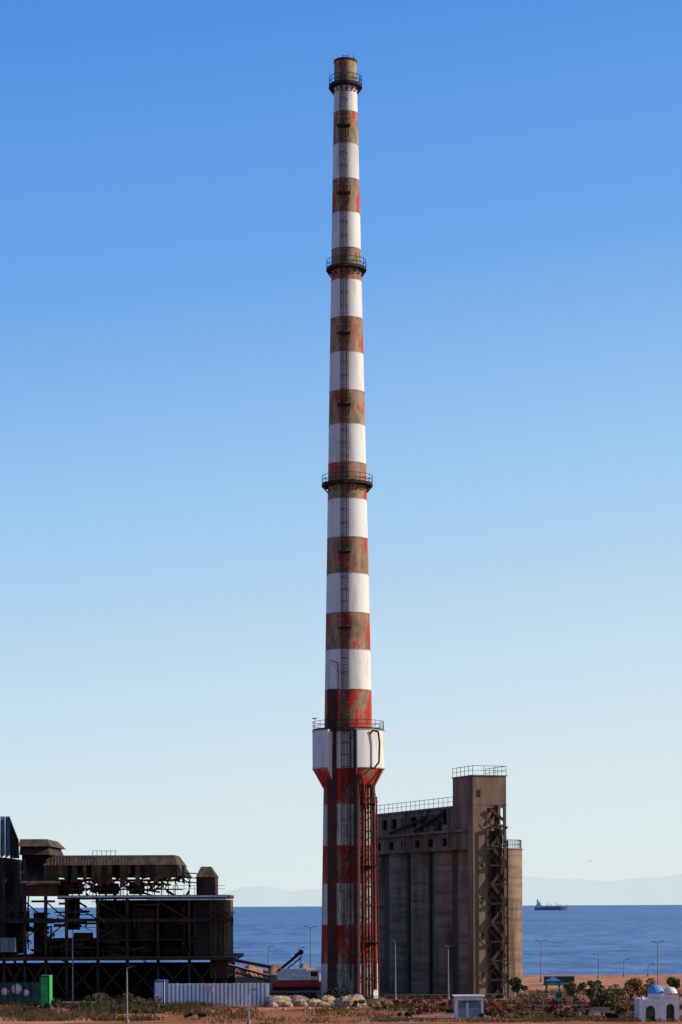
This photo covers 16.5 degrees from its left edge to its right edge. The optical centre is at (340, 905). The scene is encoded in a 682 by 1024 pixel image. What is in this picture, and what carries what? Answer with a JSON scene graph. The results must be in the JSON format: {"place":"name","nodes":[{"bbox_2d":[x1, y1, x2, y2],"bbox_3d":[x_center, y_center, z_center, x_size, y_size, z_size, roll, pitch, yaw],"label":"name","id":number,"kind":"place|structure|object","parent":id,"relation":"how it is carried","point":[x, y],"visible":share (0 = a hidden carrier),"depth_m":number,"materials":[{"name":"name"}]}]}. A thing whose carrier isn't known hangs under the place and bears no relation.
{"place":"outdoors","nodes":[
{"label":"outdoors","id":0,"kind":"place"},
{"bbox_2d":[0,981,38,1004],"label":"graffiti wall","id":1,"kind":"structure","parent":0,"point":[24,993],"depth_m":247.00,"materials":[{"name":"green paint"}]},
{"bbox_2d":[0,1007,325,1023],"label":"dirt track","id":2,"kind":"structure","parent":0,"point":[15,1021],"depth_m":213.76,"materials":[{"name":"brown soil"}]},
{"bbox_2d":[0,905,681,974],"bbox_3d":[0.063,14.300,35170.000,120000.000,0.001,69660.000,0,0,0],"label":"sea","id":3,"kind":"structure","parent":0,"point":[577,938],"depth_m":1046.89,"materials":[{"name":"liquid"}]},
{"bbox_2d":[535,899,567,909],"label":"cargo ship","id":4,"kind":"object","parent":3,"relation":"on","point":[539,907],"visible":0.97,"depth_m":6293.13},
{"bbox_2d":[0,988,681,1023],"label":"dry grass","id":5,"kind":"structure","parent":0,"point":[98,1011],"depth_m":220.40,"materials":[{"name":"brown plant"}]},
{"bbox_2d":[0,974,681,1023],"bbox_3d":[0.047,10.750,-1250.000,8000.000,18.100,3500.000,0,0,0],"label":"ground","id":6,"kind":"structure","parent":0,"point":[388,995],"depth_m":221.15,"materials":[{"name":"brown soil"}]},
{"bbox_2d":[4,1006,34,1011],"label":"green shrub","id":7,"kind":"object","parent":6,"relation":"on","point":[31,1008],"visible":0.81,"depth_m":227.49,"materials":[{"name":"green plant"}]},
{"bbox_2d":[26,1002,50,1009],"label":"green shrub","id":8,"kind":"object","parent":6,"relation":"on","point":[46,1005],"visible":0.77,"depth_m":231.73,"materials":[{"name":"green plant"}]},
{"bbox_2d":[39,975,51,1007],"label":"shipping container","id":9,"kind":"object","parent":6,"relation":"on","point":[45,988],"visible":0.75,"depth_m":240.00,"materials":[{"name":"green paint"}]},
{"bbox_2d":[50,997,64,1009],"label":"green shrub","id":10,"kind":"object","parent":6,"relation":"on","point":[55,1002],"visible":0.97,"depth_m":235.97,"materials":[{"name":"green plant"}]},
{"bbox_2d":[71,928,79,1004],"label":"street lamp","id":11,"kind":"object","parent":6,"relation":"on","point":[72,1001],"visible":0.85,"depth_m":247.94,"materials":[{"name":"black metal"}]},
{"bbox_2d":[61,1000,93,1010],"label":"green shrub","id":12,"kind":"object","parent":6,"relation":"on","point":[64,1004],"visible":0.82,"depth_m":231.62,"materials":[{"name":"green plant"}]},
{"bbox_2d":[85,992,109,1004],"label":"green shrub","id":13,"kind":"object","parent":6,"relation":"on","point":[93,996],"visible":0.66,"depth_m":239.70,"materials":[{"name":"green plant"}]},
{"bbox_2d":[95,992,132,1003],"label":"green shrub","id":14,"kind":"object","parent":6,"relation":"on","point":[103,1001],"visible":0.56,"depth_m":238.05,"materials":[{"name":"green plant"}]},
{"bbox_2d":[0,816,243,1000],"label":"derelict industrial plant","id":15,"kind":"object","parent":6,"relation":"on","point":[189,927],"visible":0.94,"depth_m":259.00,"materials":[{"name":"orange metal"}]},
{"bbox_2d":[110,1004,133,1013],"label":"green shrub","id":16,"kind":"object","parent":6,"relation":"on","point":[122,1007],"visible":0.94,"depth_m":225.29,"materials":[{"name":"green plant"}]},
{"bbox_2d":[125,966,135,1022],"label":"street lamp","id":17,"kind":"object","parent":6,"relation":"on","point":[126,1020],"visible":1,"depth_m":207.95,"materials":[{"name":"black metal"}]},
{"bbox_2d":[115,993,151,1008],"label":"green shrub","id":18,"kind":"object","parent":6,"relation":"on","point":[129,1000],"visible":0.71,"depth_m":232.16,"materials":[{"name":"green plant"}]},
{"bbox_2d":[132,1008,156,1014],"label":"green shrub","id":19,"kind":"object","parent":6,"relation":"on","point":[138,1011],"visible":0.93,"depth_m":221.97,"materials":[{"name":"green plant"}]},
{"bbox_2d":[135,995,161,1005],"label":"green shrub","id":20,"kind":"object","parent":6,"relation":"on","point":[140,1000],"visible":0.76,"depth_m":235.83,"materials":[{"name":"green plant"}]},
{"bbox_2d":[154,979,167,1002],"bbox_3d":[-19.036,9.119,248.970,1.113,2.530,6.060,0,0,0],"label":"portable toilet","id":21,"kind":"object","parent":6,"relation":"on","point":[160,987],"visible":0.7,"depth_m":246.00,"materials":[{"name":"blue paint"}]},
{"bbox_2d":[150,1004,177,1013],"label":"green shrub","id":22,"kind":"object","parent":6,"relation":"on","point":[163,1006],"visible":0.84,"depth_m":226.03,"materials":[{"name":"green plant"}]},
{"bbox_2d":[184,1012,206,1018],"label":"green shrub","id":23,"kind":"object","parent":6,"relation":"on","point":[189,1014],"visible":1,"depth_m":214.90,"materials":[{"name":"green plant"}]},
{"bbox_2d":[168,983,268,1005],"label":"white site hoarding","id":24,"kind":"object","parent":6,"relation":"on","point":[232,994],"visible":0.84,"depth_m":243.86,"materials":[{"name":"white metal"}]},
{"bbox_2d":[228,959,270,982],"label":"fallen conveyor","id":25,"kind":"object","parent":6,"relation":"on","point":[249,970],"visible":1,"depth_m":252.96,"materials":[{"name":"metal"}]},
{"bbox_2d":[247,989,257,1023],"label":"street lamp","id":26,"kind":"object","parent":6,"relation":"on","point":[248,1021],"visible":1,"depth_m":204.93,"materials":[{"name":"black metal"}]},
{"bbox_2d":[235,963,320,988],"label":"earth bank","id":27,"kind":"structure","parent":6,"relation":"on","point":[272,972],"depth_m":295.60,"materials":[{"name":"brown soil"}]},
{"bbox_2d":[270,949,320,998],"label":"crawler crane","id":28,"kind":"object","parent":6,"relation":"on","point":[296,979],"visible":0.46,"depth_m":251.90,"materials":[{"name":"white paint"}]},
{"bbox_2d":[304,926,316,967],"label":"street lamp","id":29,"kind":"object","parent":6,"relation":"on","point":[310,943],"visible":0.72,"depth_m":299.94,"materials":[{"name":"black metal"}]},
{"bbox_2d":[264,994,379,1009],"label":"boulder pile","id":30,"kind":"object","parent":6,"relation":"on","point":[276,1001],"visible":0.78,"depth_m":240.49,"materials":[{"name":"beige stone"}]},
{"bbox_2d":[326,983,350,998],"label":"green shrub","id":31,"kind":"object","parent":6,"relation":"on","point":[337,991],"visible":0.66,"depth_m":245.78,"materials":[{"name":"green plant"}]},
{"bbox_2d":[312,54,385,1003],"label":"striped chimney","id":32,"kind":"object","parent":6,"relation":"on","point":[348,769],"visible":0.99,"depth_m":248.00,"materials":[{"name":"white paint"}]},
{"bbox_2d":[353,999,364,1006],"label":"green shrub","id":33,"kind":"object","parent":6,"relation":"on","point":[359,1001],"visible":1,"depth_m":237.86,"materials":[{"name":"green plant"}]},
{"bbox_2d":[368,1003,387,1009],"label":"green shrub","id":34,"kind":"object","parent":6,"relation":"on","point":[385,1006],"visible":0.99,"depth_m":231.95,"materials":[{"name":"green plant"}]},
{"bbox_2d":[381,999,400,1005],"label":"red leaved shrub","id":35,"kind":"object","parent":6,"relation":"on","point":[397,1001],"visible":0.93,"depth_m":238.08,"materials":[{"name":"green plant"}]},
{"bbox_2d":[391,940,398,999],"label":"street lamp","id":36,"kind":"object","parent":6,"relation":"on","point":[395,996],"visible":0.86,"depth_m":257.43,"materials":[{"name":"black metal"}]},
{"bbox_2d":[397,1012,411,1016],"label":"green shrub","id":37,"kind":"object","parent":6,"relation":"on","point":[408,1014],"visible":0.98,"depth_m":215.51,"materials":[{"name":"green plant"}]},
{"bbox_2d":[401,996,421,1007],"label":"red leaved shrub","id":38,"kind":"object","parent":6,"relation":"on","point":[405,1000],"visible":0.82,"depth_m":235.38,"materials":[{"name":"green plant"}]},
{"bbox_2d":[408,1004,431,1014],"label":"red leaved shrub","id":39,"kind":"object","parent":6,"relation":"on","point":[412,1010],"visible":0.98,"depth_m":221.81,"materials":[{"name":"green plant"}]},
{"bbox_2d":[418,1003,435,1010],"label":"park bench","id":40,"kind":"object","parent":6,"relation":"on","point":[432,1004],"visible":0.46,"depth_m":226.42,"materials":[{"name":"brown wood"}]},
{"bbox_2d":[415,995,444,1005],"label":"red leaved shrub","id":41,"kind":"object","parent":6,"relation":"on","point":[438,998],"visible":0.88,"depth_m":233.41,"materials":[{"name":"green plant"}]},
{"bbox_2d":[420,1003,440,1013],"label":"red leaved shrub","id":42,"kind":"object","parent":6,"relation":"on","point":[436,1007],"visible":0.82,"depth_m":223.76,"materials":[{"name":"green plant"}]},
{"bbox_2d":[430,999,452,1007],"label":"red leaved shrub","id":43,"kind":"object","parent":6,"relation":"on","point":[444,1004],"visible":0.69,"depth_m":232.02,"materials":[{"name":"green plant"}]},
{"bbox_2d":[440,1007,453,1015],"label":"green shrub","id":44,"kind":"object","parent":6,"relation":"on","point":[451,1010],"visible":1,"depth_m":217.96,"materials":[{"name":"green plant"}]},
{"bbox_2d":[441,945,453,998],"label":"street lamp","id":45,"kind":"object","parent":6,"relation":"on","point":[448,997],"visible":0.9,"depth_m":255.66,"materials":[{"name":"black metal"}]},
{"bbox_2d":[376,765,522,998],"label":"concrete grain silos","id":46,"kind":"object","parent":6,"relation":"on","point":[449,875],"visible":0.97,"depth_m":266.38,"materials":[{"name":"grey concrete"}]},
{"bbox_2d":[478,1010,493,1018],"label":"green shrub","id":47,"kind":"object","parent":6,"relation":"on","point":[488,1013],"visible":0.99,"depth_m":212.02,"materials":[{"name":"green plant"}]},
{"bbox_2d":[484,1000,502,1011],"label":"red leaved shrub","id":48,"kind":"object","parent":6,"relation":"on","point":[491,1003],"visible":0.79,"depth_m":224.33,"materials":[{"name":"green plant"}]},
{"bbox_2d":[488,1006,513,1017],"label":"red leaved shrub","id":49,"kind":"object","parent":6,"relation":"on","point":[502,1013],"visible":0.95,"depth_m":213.90,"materials":[{"name":"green plant"}]},
{"bbox_2d":[502,964,506,998],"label":"street lamp","id":50,"kind":"object","parent":6,"relation":"on","point":[503,996],"visible":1,"depth_m":259.22,"materials":[{"name":"black metal"}]},
{"bbox_2d":[496,999,517,1010],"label":"red leaved shrub","id":51,"kind":"object","parent":6,"relation":"on","point":[503,1003],"visible":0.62,"depth_m":228.12,"materials":[{"name":"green plant"}]},
{"bbox_2d":[508,977,527,1000],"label":"tree","id":52,"kind":"object","parent":6,"relation":"on","point":[515,983],"visible":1,"depth_m":249.63,"materials":[{"name":"green plant"}]},
{"bbox_2d":[512,1002,527,1010],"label":"red leaved shrub","id":53,"kind":"object","parent":6,"relation":"on","point":[520,1006],"visible":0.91,"depth_m":221.93,"materials":[{"name":"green plant"}]},
{"bbox_2d":[516,1011,529,1017],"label":"green shrub","id":54,"kind":"object","parent":6,"relation":"on","point":[523,1013],"visible":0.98,"depth_m":213.83,"materials":[{"name":"green plant"}]},
{"bbox_2d":[372,1007,681,1016],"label":"kerb","id":55,"kind":"structure","parent":6,"relation":"on","point":[514,1012],"depth_m":222.76,"materials":[{"name":"concrete"}]},
{"bbox_2d":[522,995,543,1004],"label":"green shrub","id":56,"kind":"object","parent":6,"relation":"on","point":[527,999],"visible":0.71,"depth_m":235.69,"materials":[{"name":"green plant"}]},
{"bbox_2d":[524,1000,542,1011],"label":"red leaved shrub","id":57,"kind":"object","parent":6,"relation":"on","point":[535,1003],"visible":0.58,"depth_m":225.81,"materials":[{"name":"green plant"}]},
{"bbox_2d":[536,940,544,981],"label":"street lamp","id":58,"kind":"object","parent":6,"relation":"on","point":[541,965],"visible":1,"depth_m":314.18,"materials":[{"name":"black metal"}]},
{"bbox_2d":[400,992,681,1002],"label":"metal railing fence","id":59,"kind":"object","parent":6,"relation":"on","point":[446,999],"visible":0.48,"depth_m":244.75,"materials":[{"name":"grey metal"}]},
{"bbox_2d":[531,1005,558,1013],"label":"red leaved shrub","id":60,"kind":"object","parent":6,"relation":"on","point":[550,1009],"visible":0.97,"depth_m":217.78,"materials":[{"name":"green plant"}]},
{"bbox_2d":[545,999,568,1009],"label":"red leaved shrub","id":61,"kind":"object","parent":6,"relation":"on","point":[554,1001],"visible":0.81,"depth_m":228.21,"materials":[{"name":"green plant"}]},
{"bbox_2d":[543,976,573,984],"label":"beach bar","id":62,"kind":"object","parent":6,"relation":"on","point":[565,979],"visible":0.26,"depth_m":302.00,"materials":[{"name":"green paint"}]},
{"bbox_2d":[556,991,561,1002],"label":"information sign","id":63,"kind":"object","parent":6,"relation":"on","point":[558,996],"visible":0.81,"depth_m":227.92,"materials":[{"name":"green metal"}]},
{"bbox_2d":[545,976,575,996],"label":"playground slide","id":64,"kind":"object","parent":6,"relation":"on","point":[552,978],"visible":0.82,"depth_m":261.96,"materials":[{"name":"blue paint"}]},
{"bbox_2d":[553,1011,572,1019],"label":"green shrub","id":65,"kind":"object","parent":6,"relation":"on","point":[561,1015],"visible":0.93,"depth_m":209.83,"materials":[{"name":"green plant"}]},
{"bbox_2d":[552,997,579,1007],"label":"green shrub","id":66,"kind":"object","parent":6,"relation":"on","point":[575,998],"visible":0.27,"depth_m":233.28,"materials":[{"name":"green plant"}]},
{"bbox_2d":[557,1007,579,1013],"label":"red leaved shrub","id":67,"kind":"object","parent":6,"relation":"on","point":[566,1009],"visible":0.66,"depth_m":215.73,"materials":[{"name":"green plant"}]},
{"bbox_2d":[563,981,586,1001],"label":"tree","id":68,"kind":"object","parent":6,"relation":"on","point":[570,988],"visible":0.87,"depth_m":239.94,"materials":[{"name":"green plant"}]},
{"bbox_2d":[565,1010,589,1016],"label":"green shrub","id":69,"kind":"object","parent":6,"relation":"on","point":[584,1012],"visible":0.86,"depth_m":211.89,"materials":[{"name":"green plant"}]},
{"bbox_2d":[571,1000,593,1011],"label":"red leaved shrub","id":70,"kind":"object","parent":6,"relation":"on","point":[584,1003],"visible":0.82,"depth_m":224.20,"materials":[{"name":"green plant"}]},
{"bbox_2d":[579,980,604,1002],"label":"tree","id":71,"kind":"object","parent":6,"relation":"on","point":[590,992],"visible":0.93,"depth_m":231.93,"materials":[{"name":"green plant"}]},
{"bbox_2d":[590,1007,609,1014],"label":"park bench","id":72,"kind":"object","parent":6,"relation":"on","point":[599,1008],"visible":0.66,"depth_m":215.42,"materials":[{"name":"brown wood"}]},
{"bbox_2d":[588,992,613,1014],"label":"tree","id":73,"kind":"object","parent":6,"relation":"on","point":[598,1001],"visible":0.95,"depth_m":217.89,"materials":[{"name":"green plant"}]},
{"bbox_2d":[605,1012,618,1018],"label":"green shrub","id":74,"kind":"object","parent":6,"relation":"on","point":[608,1014],"visible":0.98,"depth_m":209.77,"materials":[{"name":"green plant"}]},
{"bbox_2d":[602,984,627,1002],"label":"tree","id":75,"kind":"object","parent":6,"relation":"on","point":[616,993],"visible":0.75,"depth_m":227.65,"materials":[{"name":"green plant"}]},
{"bbox_2d":[610,1004,629,1013],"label":"red leaved shrub","id":76,"kind":"object","parent":6,"relation":"on","point":[627,1006],"visible":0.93,"depth_m":217.58,"materials":[{"name":"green plant"}]},
{"bbox_2d":[615,1008,634,1016],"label":"green shrub","id":77,"kind":"object","parent":6,"relation":"on","point":[623,1010],"visible":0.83,"depth_m":216.06,"materials":[{"name":"green plant"}]},
{"bbox_2d":[629,1004,634,1011],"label":"red leaved shrub","id":78,"kind":"object","parent":6,"relation":"on","point":[632,1007],"visible":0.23,"depth_m":221.76,"materials":[{"name":"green plant"}]},
{"bbox_2d":[623,977,645,1005],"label":"tree","id":79,"kind":"object","parent":6,"relation":"on","point":[632,986],"visible":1,"depth_m":231.66,"materials":[{"name":"green plant"}]},
{"bbox_2d":[643,978,654,996],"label":"tree","id":80,"kind":"object","parent":6,"relation":"on","point":[649,984],"visible":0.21,"depth_m":239.97,"materials":[{"name":"green plant"}]},
{"bbox_2d":[635,979,678,1020],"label":"white chapel","id":81,"kind":"structure","parent":6,"relation":"on","point":[657,1003],"depth_m":207.00,"materials":[{"name":"white paint"}]},
{"bbox_2d":[651,941,664,984],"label":"street lamp","id":82,"kind":"object","parent":6,"relation":"on","point":[657,963],"visible":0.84,"depth_m":296.61,"materials":[{"name":"black metal"}]},
{"bbox_2d":[666,977,680,994],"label":"tree","id":83,"kind":"object","parent":6,"relation":"on","point":[673,982],"visible":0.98,"depth_m":249.22,"materials":[{"name":"green plant"}]},
{"bbox_2d":[0,0,681,907],"label":"sky","id":84,"kind":"structure","parent":0,"point":[166,166],"materials":[{"name":"blue"}]},
{"bbox_2d":[354,1012,681,1023],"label":"brick path","id":85,"kind":"structure","parent":0,"point":[443,1016],"depth_m":213.79,"materials":[{"name":"red brick"}]},
{"bbox_2d":[452,995,484,1018],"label":"electrical kiosk","id":86,"kind":"object","parent":85,"relation":"on","point":[469,1006],"visible":0.98,"depth_m":212.97,"materials":[{"name":"white paint"}]},
{"bbox_2d":[522,1003,681,1011],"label":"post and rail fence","id":87,"kind":"object","parent":85,"relation":"on","point":[570,1005],"visible":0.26,"depth_m":222.32,"materials":[{"name":"brown wood"}]},
{"bbox_2d":[523,974,681,989],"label":"sand esplanade","id":88,"kind":"structure","parent":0,"point":[532,982],"depth_m":322.28,"materials":[{"name":"beige sand"}]}
]}

